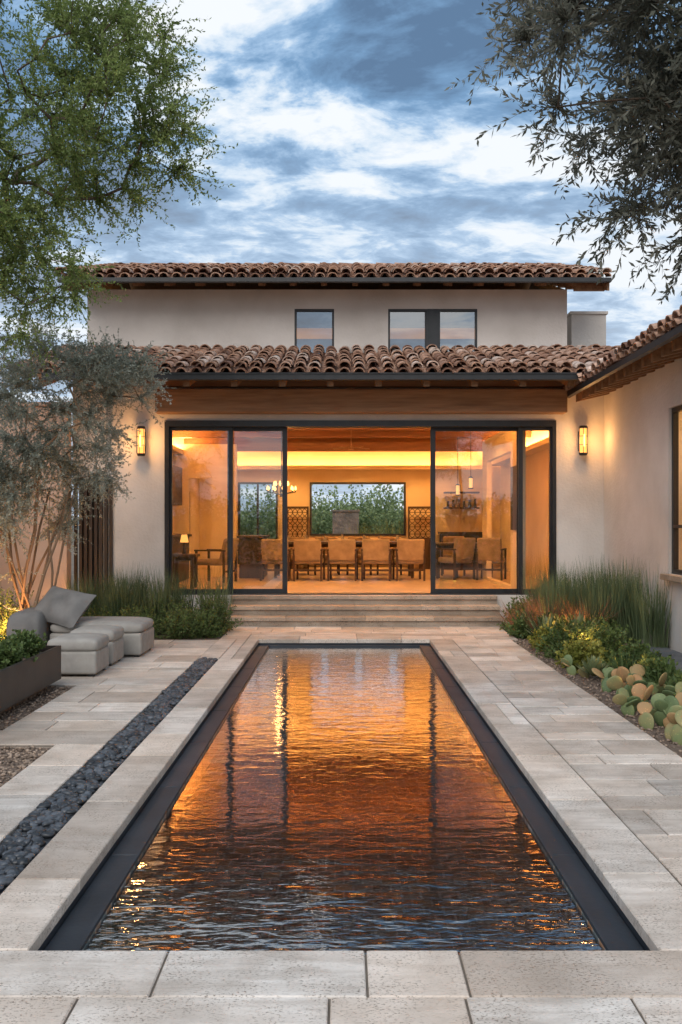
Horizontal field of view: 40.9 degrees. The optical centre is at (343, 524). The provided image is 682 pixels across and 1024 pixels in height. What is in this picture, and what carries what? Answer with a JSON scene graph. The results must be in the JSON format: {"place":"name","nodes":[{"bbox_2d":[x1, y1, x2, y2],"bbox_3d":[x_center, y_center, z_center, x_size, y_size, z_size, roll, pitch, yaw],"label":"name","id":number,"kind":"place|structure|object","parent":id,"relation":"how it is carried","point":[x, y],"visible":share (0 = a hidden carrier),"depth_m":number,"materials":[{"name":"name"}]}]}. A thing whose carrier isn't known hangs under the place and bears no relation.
{"place":"outdoors","nodes":[
{"label":"outdoors","id":0,"kind":"place"},
{"bbox_2d":[71,530,523,647],"bbox_3d":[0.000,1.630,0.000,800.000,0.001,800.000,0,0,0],"label":"ground","id":1,"kind":"structure","parent":0,"point":[72,573],"depth_m":34.02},
{"bbox_2d":[0,402,70,620],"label":"garden wall","id":2,"kind":"structure","parent":1,"relation":"on","point":[65,565],"depth_m":14.70,"materials":[{"name":"beige paint"}]},
{"bbox_2d":[0,297,176,610],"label":"silver olive tree","id":3,"kind":"object","parent":1,"relation":"on","point":[112,376],"visible":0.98,"depth_m":11.49,"materials":[{"name":"green plant"}]},
{"bbox_2d":[0,645,231,894],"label":"pebble channel","id":4,"kind":"object","parent":1,"relation":"on","point":[47,840],"visible":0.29,"depth_m":4.93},
{"bbox_2d":[0,657,217,893],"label":"black pebbles","id":5,"kind":"object","parent":4,"relation":"on","point":[47,818],"visible":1,"depth_m":5.60,"materials":[{"name":"gravel"}]},
{"bbox_2d":[200,639,235,659],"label":"channel paving","id":6,"kind":"structure","parent":1,"relation":"on","point":[218,648],"depth_m":11.75,"materials":[{"name":"stone"}]},
{"bbox_2d":[240,485,275,538],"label":"garden shrub","id":7,"kind":"object","parent":1,"relation":"on","point":[251,520],"visible":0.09,"depth_m":28.20,"materials":[{"name":"green plant"}]},
{"bbox_2d":[240,484,323,537],"bbox_3d":[-2.160,-0.131,30.973,2.694,3.615,3.214,0,0,-21],"label":"garden shrub","id":8,"kind":"object","parent":1,"relation":"on","point":[270,511],"visible":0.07,"depth_m":30.85,"materials":[{"name":"green plant"}]},
{"bbox_2d":[263,493,337,538],"bbox_3d":[-1.425,0.230,29.064,2.620,2.986,2.605,0,0,41],"label":"garden shrub","id":9,"kind":"object","parent":1,"relation":"on","point":[315,528],"visible":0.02,"depth_m":28.76,"materials":[{"name":"green plant"}]},
{"bbox_2d":[274,484,353,528],"bbox_3d":[-1.201,-0.060,32.907,3.254,3.527,3.117,0,0,21],"label":"garden shrub","id":10,"kind":"object","parent":1,"relation":"on","point":[330,493],"visible":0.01,"depth_m":32.78,"materials":[{"name":"green plant"}]},
{"bbox_2d":[312,489,356,533],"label":"garden shrub","id":11,"kind":"object","parent":1,"relation":"on","point":[325,525],"visible":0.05,"depth_m":31.15,"materials":[{"name":"green plant"}]},
{"bbox_2d":[323,484,375,516],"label":"garden shrub","id":12,"kind":"object","parent":1,"relation":"on","point":[346,505],"visible":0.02,"depth_m":32.81,"materials":[{"name":"green plant"}]},
{"bbox_2d":[319,493,383,533],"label":"garden shrub","id":13,"kind":"object","parent":1,"relation":"on","point":[360,517],"visible":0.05,"depth_m":30.25,"materials":[{"name":"green plant"}]},
{"bbox_2d":[226,595,503,626],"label":"stone steps","id":14,"kind":"structure","parent":1,"relation":"on","point":[350,610],"depth_m":14.61,"materials":[{"name":"stone"}]},
{"bbox_2d":[333,484,402,533],"bbox_3d":[0.972,0.200,31.163,2.772,3.373,3.242,0,0,0],"label":"garden shrub","id":15,"kind":"object","parent":1,"relation":"on","point":[363,512],"visible":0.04,"depth_m":30.80,"materials":[{"name":"green plant"}]},
{"bbox_2d":[332,484,403,514],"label":"garden shrub","id":16,"kind":"object","parent":1,"relation":"on","point":[374,499],"visible":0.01,"depth_m":32.73,"materials":[{"name":"green plant"}]},
{"bbox_2d":[73,283,681,652],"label":"walls","id":17,"kind":"structure","parent":1,"relation":"on","point":[614,493],"depth_m":15.00,"materials":[{"name":"paint"}]},
{"bbox_2d":[73,481,112,603],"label":"slatted gate","id":18,"kind":"structure","parent":17,"relation":"attached to","point":[90,557],"depth_m":14.96,"materials":[{"name":"brown wood"}]},
{"bbox_2d":[136,426,145,455],"bbox_3d":[-3.300,-1.350,14.893,0.150,0.480,0.210,0,0,0],"label":"wall sconce","id":19,"kind":"object","parent":17,"relation":"attached to","point":[141,436],"depth_m":14.82,"materials":[{"name":"glass"}]},
{"bbox_2d":[120,381,566,413],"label":"header beam","id":20,"kind":"structure","parent":17,"relation":"attached to","point":[368,401],"depth_m":14.72,"materials":[{"name":"brown wood"}]},
{"bbox_2d":[22,272,681,391],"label":"roof boards","id":21,"kind":"object","parent":17,"relation":"on","point":[336,286],"visible":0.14,"depth_m":20.04,"materials":[{"name":"wood"}]},
{"bbox_2d":[19,262,681,391],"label":"roof tiles","id":22,"kind":"object","parent":21,"relation":"on","point":[589,362],"visible":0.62,"depth_m":15.59,"materials":[{"name":"ceramic"}]},
{"bbox_2d":[41,277,681,397],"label":"gutters","id":23,"kind":"object","parent":21,"relation":"attached to","point":[663,340],"visible":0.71,"depth_m":13.90,"materials":[{"name":"black metal"}]},
{"bbox_2d":[164,420,555,594],"bbox_3d":[0.268,-0.269,19.535,6.415,2.862,9.130,0,0,0],"label":"door and window frames","id":24,"kind":"structure","parent":17,"relation":"attached to","point":[519,427],"depth_m":15.04,"materials":[{"name":"metal"}]},
{"bbox_2d":[38,283,681,401],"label":"rafters","id":25,"kind":"object","parent":17,"relation":"attached to","point":[665,354],"visible":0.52,"depth_m":13.94,"materials":[{"name":"brown wood"}]},
{"bbox_2d":[173,431,548,588],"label":"interior walls","id":26,"kind":"structure","parent":17,"relation":"attached to","point":[200,514],"depth_m":23.66,"materials":[{"name":"paint"}]},
{"bbox_2d":[266,431,296,496],"bbox_3d":[-1.321,-1.360,19.400,0.634,1.560,0.643,0,0,0],"label":"chandelier","id":27,"kind":"object","parent":26,"relation":"hanging from","point":[280,484],"visible":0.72,"depth_m":19.38,"materials":[{"name":"beige metal"}]},
{"bbox_2d":[173,428,530,451],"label":"ceiling beams","id":28,"kind":"structure","parent":26,"relation":"attached to","point":[371,439],"depth_m":20.90,"materials":[{"name":"red wood"}]},
{"bbox_2d":[510,466,515,529],"bbox_3d":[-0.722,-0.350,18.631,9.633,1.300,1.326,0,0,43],"label":"framed artwork","id":29,"kind":"object","parent":26,"relation":"attached to","point":[513,498],"visible":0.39,"depth_m":15.81,"materials":[{"name":"brown wood"}]},
{"bbox_2d":[178,568,546,592],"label":"interior floor","id":30,"kind":"structure","parent":17,"relation":"attached to","point":[343,582],"depth_m":18.19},
{"bbox_2d":[173,465,191,581],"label":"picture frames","id":31,"kind":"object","parent":30,"relation":"on","point":[177,500],"visible":0.23,"depth_m":18.79,"materials":[{"name":"brown wood"}]},
{"bbox_2d":[173,553,199,588],"bbox_3d":[-2.900,0.850,16.600,0.500,0.620,0.500,0,0,0],"label":"side table","id":32,"kind":"object","parent":30,"relation":"on","point":[190,557],"visible":0.76,"depth_m":16.56,"materials":[{"name":"brown wood"}]},
{"bbox_2d":[194,538,238,582],"bbox_3d":[-2.548,0.720,18.380,0.752,0.880,0.550,0,0,21],"label":"dining chair","id":33,"kind":"object","parent":30,"relation":"on","point":[222,561],"visible":0.79,"depth_m":18.22,"materials":[{"name":"wood"}]},
{"bbox_2d":[237,535,269,577],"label":"kitchen island","id":34,"kind":"structure","parent":30,"relation":"on","point":[249,555],"depth_m":19.60,"materials":[{"name":"brown wood"}]},
{"bbox_2d":[260,539,290,580],"bbox_3d":[-1.419,0.730,18.946,0.622,0.860,0.761,0,0,0],"label":"dining chair","id":35,"kind":"object","parent":30,"relation":"on","point":[270,551],"visible":0.94,"depth_m":18.64,"materials":[{"name":"fabric"}]},
{"bbox_2d":[287,506,308,568],"bbox_3d":[-1.210,0.350,23.725,0.580,1.620,0.350,0,0,0],"label":"lattice cabinet","id":36,"kind":"object","parent":30,"relation":"on","point":[302,512],"visible":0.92,"depth_m":23.74,"materials":[{"name":"brown wood"}]},
{"bbox_2d":[292,539,324,580],"bbox_3d":[-0.724,0.730,18.902,0.610,0.860,0.752,0,0,4],"label":"dining chair","id":37,"kind":"object","parent":30,"relation":"on","point":[307,551],"visible":1,"depth_m":18.59,"materials":[{"name":"fabric"}]},
{"bbox_2d":[314,537,339,574],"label":"dining chair","id":38,"kind":"object","parent":30,"relation":"on","point":[326,548],"visible":0.24,"depth_m":21.46,"materials":[{"name":"wood"}]},
{"bbox_2d":[327,539,358,580],"bbox_3d":[-0.024,0.730,18.927,0.610,0.860,0.752,0,0,4],"label":"dining chair","id":39,"kind":"object","parent":30,"relation":"on","point":[342,551],"visible":1,"depth_m":18.61,"materials":[{"name":"fabric"}]},
{"bbox_2d":[274,541,413,577],"bbox_3d":[0.000,0.770,20.100,3.100,0.780,1.000,0,0,0],"label":"dining table","id":40,"kind":"object","parent":30,"relation":"on","point":[358,544],"visible":0.24,"depth_m":20.07,"materials":[{"name":"brown wood"}]},
{"bbox_2d":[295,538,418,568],"bbox_3d":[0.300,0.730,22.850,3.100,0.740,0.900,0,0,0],"label":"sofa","id":41,"kind":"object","parent":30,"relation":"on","point":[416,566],"visible":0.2,"depth_m":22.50,"materials":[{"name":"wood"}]},
{"bbox_2d":[346,537,371,574],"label":"dining chair","id":42,"kind":"object","parent":30,"relation":"on","point":[359,550],"visible":0.32,"depth_m":21.46,"materials":[{"name":"wood"}]},
{"bbox_2d":[361,539,391,580],"bbox_3d":[0.675,0.730,18.940,0.610,0.860,0.752,0,0,5],"label":"dining chair","id":43,"kind":"object","parent":30,"relation":"on","point":[376,551],"visible":1,"depth_m":18.62,"materials":[{"name":"fabric"}]},
{"bbox_2d":[392,539,425,580],"bbox_3d":[1.343,0.730,18.959,0.610,0.860,0.752,0,0,-3],"label":"dining chair","id":44,"kind":"object","parent":30,"relation":"on","point":[410,551],"visible":1,"depth_m":18.64,"materials":[{"name":"fabric"}]},
{"bbox_2d":[408,506,429,568],"bbox_3d":[1.980,0.350,23.725,0.640,1.620,0.350,0,0,0],"label":"lattice cabinet","id":45,"kind":"object","parent":30,"relation":"on","point":[427,551],"visible":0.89,"depth_m":23.70,"materials":[{"name":"brown wood"}]},
{"bbox_2d":[441,536,464,575],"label":"dining chair","id":46,"kind":"object","parent":30,"relation":"on","point":[446,553],"visible":0.42,"depth_m":21.17,"materials":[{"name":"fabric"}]},
{"bbox_2d":[435,538,475,579],"bbox_3d":[2.377,0.720,19.351,0.550,0.880,0.752,0,0,-29],"label":"dining chair","id":47,"kind":"object","parent":30,"relation":"on","point":[463,549],"visible":0.99,"depth_m":19.10,"materials":[{"name":"fabric"}]},
{"bbox_2d":[438,492,481,569],"bbox_3d":[3.050,0.160,23.600,1.200,2.000,0.700,0,0,0],"label":"sideboard with shelves","id":48,"kind":"object","parent":30,"relation":"on","point":[476,535],"visible":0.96,"depth_m":23.30,"materials":[{"name":"brown wood"}]},
{"bbox_2d":[435,542,492,577],"bbox_3d":[2.600,0.785,20.100,1.300,0.750,0.950,0,0,0],"label":"dining table","id":49,"kind":"object","parent":30,"relation":"on","point":[444,544],"visible":0.23,"depth_m":19.68,"materials":[{"name":"brown wood"}]},
{"bbox_2d":[476,538,506,580],"bbox_3d":[3.083,0.720,19.147,0.550,0.880,0.752,0,0,17],"label":"dining chair","id":50,"kind":"object","parent":30,"relation":"on","point":[489,549],"visible":1,"depth_m":18.84,"materials":[{"name":"fabric"}]},
{"bbox_2d":[297,312,474,353],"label":"window blinds","id":51,"kind":"object","parent":17,"relation":"attached to","point":[397,319],"depth_m":16.78,"materials":[{"name":"fabric"}]},
{"bbox_2d":[295,309,476,353],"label":"window frames","id":52,"kind":"structure","parent":17,"relation":"attached to","point":[432,326],"depth_m":16.61,"materials":[{"name":"black metal"}]},
{"bbox_2d":[297,328,474,338],"bbox_3d":[0.050,-3.575,17.980,7.100,1.350,2.240,0,0,0],"label":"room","id":53,"kind":"object","parent":17,"relation":"attached to","point":[395,333],"depth_m":19.00,"materials":[{"name":"paint"}]},
{"bbox_2d":[578,425,587,455],"bbox_3d":[3.890,-1.360,14.893,0.150,0.480,0.210,0,0,0],"label":"wall sconce","id":54,"kind":"object","parent":17,"relation":"attached to","point":[582,440],"depth_m":14.83,"materials":[{"name":"glass"}]},
{"bbox_2d":[660,574,681,582],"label":"window sill","id":55,"kind":"structure","parent":17,"relation":"attached to","point":[674,578],"depth_m":11.64,"materials":[{"name":"stone"}]},
{"bbox_2d":[672,405,681,574],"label":"wing window frame","id":56,"kind":"object","parent":17,"relation":"attached to","point":[676,526],"visible":1,"depth_m":11.94,"materials":[{"name":"metal"}]},
{"bbox_2d":[352,484,403,533],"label":"garden shrub","id":57,"kind":"object","parent":1,"relation":"on","point":[397,522],"visible":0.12,"depth_m":29.17,"materials":[{"name":"green plant"}]},
{"bbox_2d":[444,0,681,303],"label":"olive tree","id":58,"kind":"object","parent":1,"relation":"on","point":[652,96],"visible":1,"depth_m":5.28,"materials":[{"name":"green plant"}]},
{"bbox_2d":[646,646,681,682],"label":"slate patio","id":59,"kind":"structure","parent":1,"relation":"on","point":[676,655],"depth_m":11.32,"materials":[{"name":"stone"}]},
{"bbox_2d":[0,626,681,1023],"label":"stone paving","id":60,"kind":"structure","parent":0,"point":[628,772],"depth_m":4.22,"materials":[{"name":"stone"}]},
{"bbox_2d":[0,578,42,639],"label":"garden shrub","id":61,"kind":"object","parent":60,"relation":"on","point":[4,613],"visible":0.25,"depth_m":12.39,"materials":[{"name":"yellow plant"}]},
{"bbox_2d":[47,633,108,676],"bbox_3d":[-2.850,1.390,9.835,0.540,0.420,0.570,0,0,0],"label":"outdoor ottoman","id":62,"kind":"object","parent":60,"relation":"on","point":[85,653],"visible":0.84,"depth_m":9.56,"materials":[{"name":"grey fabric"}]},
{"bbox_2d":[6,607,153,656],"bbox_3d":[-3.210,1.315,11.325,1.580,0.570,1.150,0,0,0],"label":"outdoor lounge seat","id":63,"kind":"object","parent":60,"relation":"on","point":[138,636],"visible":0.45,"depth_m":10.97,"materials":[{"name":"grey fabric"}]},
{"bbox_2d":[34,585,95,628],"bbox_3d":[-3.420,1.000,11.100,0.779,0.476,0.391,0,0,29],"label":"throw pillow","id":64,"kind":"object","parent":63,"relation":"on","point":[68,608],"visible":0.93,"depth_m":10.97,"materials":[{"name":"fabric"}]},
{"bbox_2d":[70,625,123,665],"bbox_3d":[-2.840,1.385,10.525,0.520,0.430,0.550,0,0,0],"label":"outdoor ottoman","id":65,"kind":"object","parent":60,"relation":"on","point":[115,633],"visible":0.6,"depth_m":10.36,"materials":[{"name":"grey fabric"}]},
{"bbox_2d":[0,0,237,379],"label":"mesquite tree","id":66,"kind":"object","parent":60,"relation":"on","point":[121,19],"visible":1,"depth_m":9.68,"materials":[{"name":"green plant"}]},
{"bbox_2d":[37,643,650,954],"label":"reflecting pool","id":67,"kind":"structure","parent":60,"relation":"in","point":[365,797],"depth_m":5.25,"materials":[{"name":"liquid"}]},
{"bbox_2d":[0,627,681,786],"bbox_3d":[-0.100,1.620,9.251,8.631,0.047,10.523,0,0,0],"label":"gravel","id":68,"kind":"structure","parent":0,"point":[28,751],"depth_m":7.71,"materials":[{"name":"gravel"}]},
{"bbox_2d":[0,645,60,714],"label":"planter box","id":69,"kind":"object","parent":68,"relation":"on","point":[23,680],"visible":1,"depth_m":8.14,"materials":[{"name":"metal"}]},
{"bbox_2d":[0,635,38,668],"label":"planter plant","id":70,"kind":"object","parent":69,"relation":"in","point":[11,653],"visible":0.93,"depth_m":8.06,"materials":[{"name":"green plant"}]},
{"bbox_2d":[8,629,46,656],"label":"planter plant","id":71,"kind":"object","parent":69,"relation":"in","point":[32,642],"visible":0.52,"depth_m":8.69,"materials":[{"name":"green plant"}]},
{"bbox_2d":[82,604,119,616],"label":"garden shrub","id":72,"kind":"object","parent":68,"relation":"on","point":[102,612],"visible":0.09,"depth_m":13.23,"materials":[{"name":"green plant"}]},
{"bbox_2d":[93,591,148,615],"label":"garden shrub","id":73,"kind":"object","parent":68,"relation":"on","point":[126,595],"visible":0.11,"depth_m":13.71,"materials":[{"name":"green plant"}]},
{"bbox_2d":[117,604,165,638],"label":"garden shrub","id":74,"kind":"object","parent":68,"relation":"on","point":[136,612],"visible":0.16,"depth_m":13.00,"materials":[{"name":"green plant"}]},
{"bbox_2d":[60,559,236,633],"bbox_3d":[-3.063,1.078,14.183,2.801,1.088,1.769,0,0,0],"label":"rush plant","id":75,"kind":"object","parent":68,"relation":"on","point":[135,593],"visible":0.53,"depth_m":13.95,"materials":[{"name":"plant"}]},
{"bbox_2d":[143,587,194,634],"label":"garden shrub","id":76,"kind":"object","parent":68,"relation":"on","point":[161,609],"visible":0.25,"depth_m":13.47,"materials":[{"name":"green plant"}]},
{"bbox_2d":[153,597,219,639],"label":"garden shrub","id":77,"kind":"object","parent":68,"relation":"on","point":[175,624],"visible":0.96,"depth_m":12.89,"materials":[{"name":"green plant"}]},
{"bbox_2d":[180,608,232,638],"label":"garden shrub","id":78,"kind":"object","parent":68,"relation":"on","point":[211,618],"visible":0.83,"depth_m":13.00,"materials":[{"name":"green plant"}]},
{"bbox_2d":[189,586,243,633],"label":"garden shrub","id":79,"kind":"object","parent":68,"relation":"on","point":[222,616],"visible":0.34,"depth_m":13.54,"materials":[{"name":"green plant"}]},
{"bbox_2d":[496,595,541,629],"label":"garden shrub","id":80,"kind":"object","parent":68,"relation":"on","point":[514,610],"visible":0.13,"depth_m":13.87,"materials":[{"name":"green plant"}]},
{"bbox_2d":[504,606,546,639],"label":"garden shrub","id":81,"kind":"object","parent":68,"relation":"on","point":[519,630],"visible":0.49,"depth_m":12.92,"materials":[{"name":"green plant"}]},
{"bbox_2d":[526,623,559,651],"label":"garden shrub","id":82,"kind":"object","parent":68,"relation":"on","point":[542,631],"visible":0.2,"depth_m":11.66,"materials":[{"name":"green plant"}]},
{"bbox_2d":[524,614,564,634],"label":"agave plant","id":83,"kind":"object","parent":68,"relation":"on","point":[549,621],"visible":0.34,"depth_m":12.25,"materials":[{"name":"green plant"}]},
{"bbox_2d":[528,611,576,634],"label":"garden shrub","id":84,"kind":"object","parent":68,"relation":"on","point":[562,619],"visible":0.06,"depth_m":12.45,"materials":[{"name":"green plant"}]},
{"bbox_2d":[492,585,624,639],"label":"ornamental grass","id":85,"kind":"object","parent":68,"relation":"on","point":[536,614],"depth_m":12.77,"materials":[{"name":"plant"}]},
{"bbox_2d":[530,615,599,660],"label":"garden shrub","id":86,"kind":"object","parent":68,"relation":"on","point":[554,640],"visible":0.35,"depth_m":10.94,"materials":[{"name":"green plant"}]},
{"bbox_2d":[554,610,602,631],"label":"agave plant","id":87,"kind":"object","parent":68,"relation":"on","point":[580,618],"visible":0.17,"depth_m":11.88,"materials":[{"name":"green plant"}]},
{"bbox_2d":[519,556,645,631],"bbox_3d":[3.605,1.042,13.686,1.804,1.159,2.373,0,0,0],"label":"rush plant","id":88,"kind":"object","parent":68,"relation":"on","point":[562,588],"visible":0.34,"depth_m":13.14,"materials":[{"name":"plant"}]},
{"bbox_2d":[554,634,611,672],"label":"garden shrub","id":89,"kind":"object","parent":68,"relation":"on","point":[578,650],"visible":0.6,"depth_m":10.10,"materials":[{"name":"green plant"}]},
{"bbox_2d":[561,655,605,677],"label":"prickly pear cactus","id":90,"kind":"object","parent":68,"relation":"on","point":[566,660],"visible":0.73,"depth_m":9.83,"materials":[{"name":"plant"}]},
{"bbox_2d":[576,654,607,675],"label":"agave plant","id":91,"kind":"object","parent":68,"relation":"on","point":[593,662],"visible":0.73,"depth_m":9.47,"materials":[{"name":"green plant"}]},
{"bbox_2d":[592,667,613,691],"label":"prickly pear cactus","id":92,"kind":"object","parent":68,"relation":"on","point":[605,675],"visible":0.7,"depth_m":9.06,"materials":[{"name":"plant"}]},
{"bbox_2d":[566,614,643,662],"bbox_3d":[3.023,1.360,10.639,0.868,0.605,1.033,0,0,0],"label":"garden shrub","id":93,"kind":"object","parent":68,"relation":"on","point":[607,637],"visible":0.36,"depth_m":10.59,"materials":[{"name":"green plant"}]},
{"bbox_2d":[590,613,628,640],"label":"garden shrub","id":94,"kind":"object","parent":68,"relation":"on","point":[609,623],"visible":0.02,"depth_m":12.23,"materials":[{"name":"green plant"}]},
{"bbox_2d":[564,555,674,647],"bbox_3d":[3.780,1.008,12.453,1.305,1.227,1.751,0,0,0],"label":"rush plant","id":95,"kind":"object","parent":68,"relation":"on","point":[645,623],"visible":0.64,"depth_m":12.33,"materials":[{"name":"plant"}]},
{"bbox_2d":[606,673,647,696],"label":"prickly pear cactus","id":96,"kind":"object","parent":68,"relation":"on","point":[614,682],"visible":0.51,"depth_m":8.44,"materials":[{"name":"plant"}]},
{"bbox_2d":[612,683,656,717],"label":"prickly pear cactus","id":97,"kind":"object","parent":68,"relation":"on","point":[641,692],"visible":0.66,"depth_m":7.76,"materials":[{"name":"plant"}]},
{"bbox_2d":[600,637,671,668],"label":"garden shrub","id":98,"kind":"object","parent":68,"relation":"on","point":[638,650],"visible":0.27,"depth_m":9.85,"materials":[{"name":"green plant"}]},
{"bbox_2d":[611,664,666,694],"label":"prickly pear cactus","id":99,"kind":"object","parent":68,"relation":"on","point":[622,672],"visible":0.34,"depth_m":8.73,"materials":[{"name":"plant"}]},
{"bbox_2d":[597,644,681,684],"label":"shrub","id":100,"kind":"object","parent":68,"relation":"on","point":[626,664],"depth_m":9.40,"materials":[{"name":"plant"}]},
{"bbox_2d":[637,693,678,729],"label":"prickly pear cactus","id":101,"kind":"object","parent":68,"relation":"on","point":[661,704],"visible":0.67,"depth_m":7.28,"materials":[{"name":"plant"}]},
{"bbox_2d":[637,653,681,684],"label":"garden shrub","id":102,"kind":"object","parent":68,"relation":"on","point":[662,661],"visible":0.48,"depth_m":9.11,"materials":[{"name":"green plant"}]},
{"bbox_2d":[661,669,681,692],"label":"garden shrub","id":103,"kind":"object","parent":68,"relation":"on","point":[678,678],"visible":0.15,"depth_m":8.34,"materials":[{"name":"green plant"}]},
{"bbox_2d":[662,682,681,696],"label":"prickly pear cactus","id":104,"kind":"object","parent":68,"relation":"on","point":[671,690],"visible":0.34,"depth_m":7.89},
{"bbox_2d":[664,705,681,744],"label":"prickly pear cactus","id":105,"kind":"object","parent":68,"relation":"on","point":[673,730],"visible":1,"depth_m":6.79,"materials":[{"name":"plant"}]},
{"bbox_2d":[0,0,681,518],"label":"sky","id":106,"kind":"structure","parent":0,"point":[352,147],"materials":[{"name":"blue"}]},
{"bbox_2d":[331,510,359,533],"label":"garden pillar","id":107,"kind":"structure","parent":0,"point":[348,519],"depth_m":27.60,"materials":[{"name":"stone"}]},
{"bbox_2d":[344,516,403,533],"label":"ornamental grass","id":108,"kind":"object","parent":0,"point":[374,528],"depth_m":25.60,"materials":[{"name":"green plant"}]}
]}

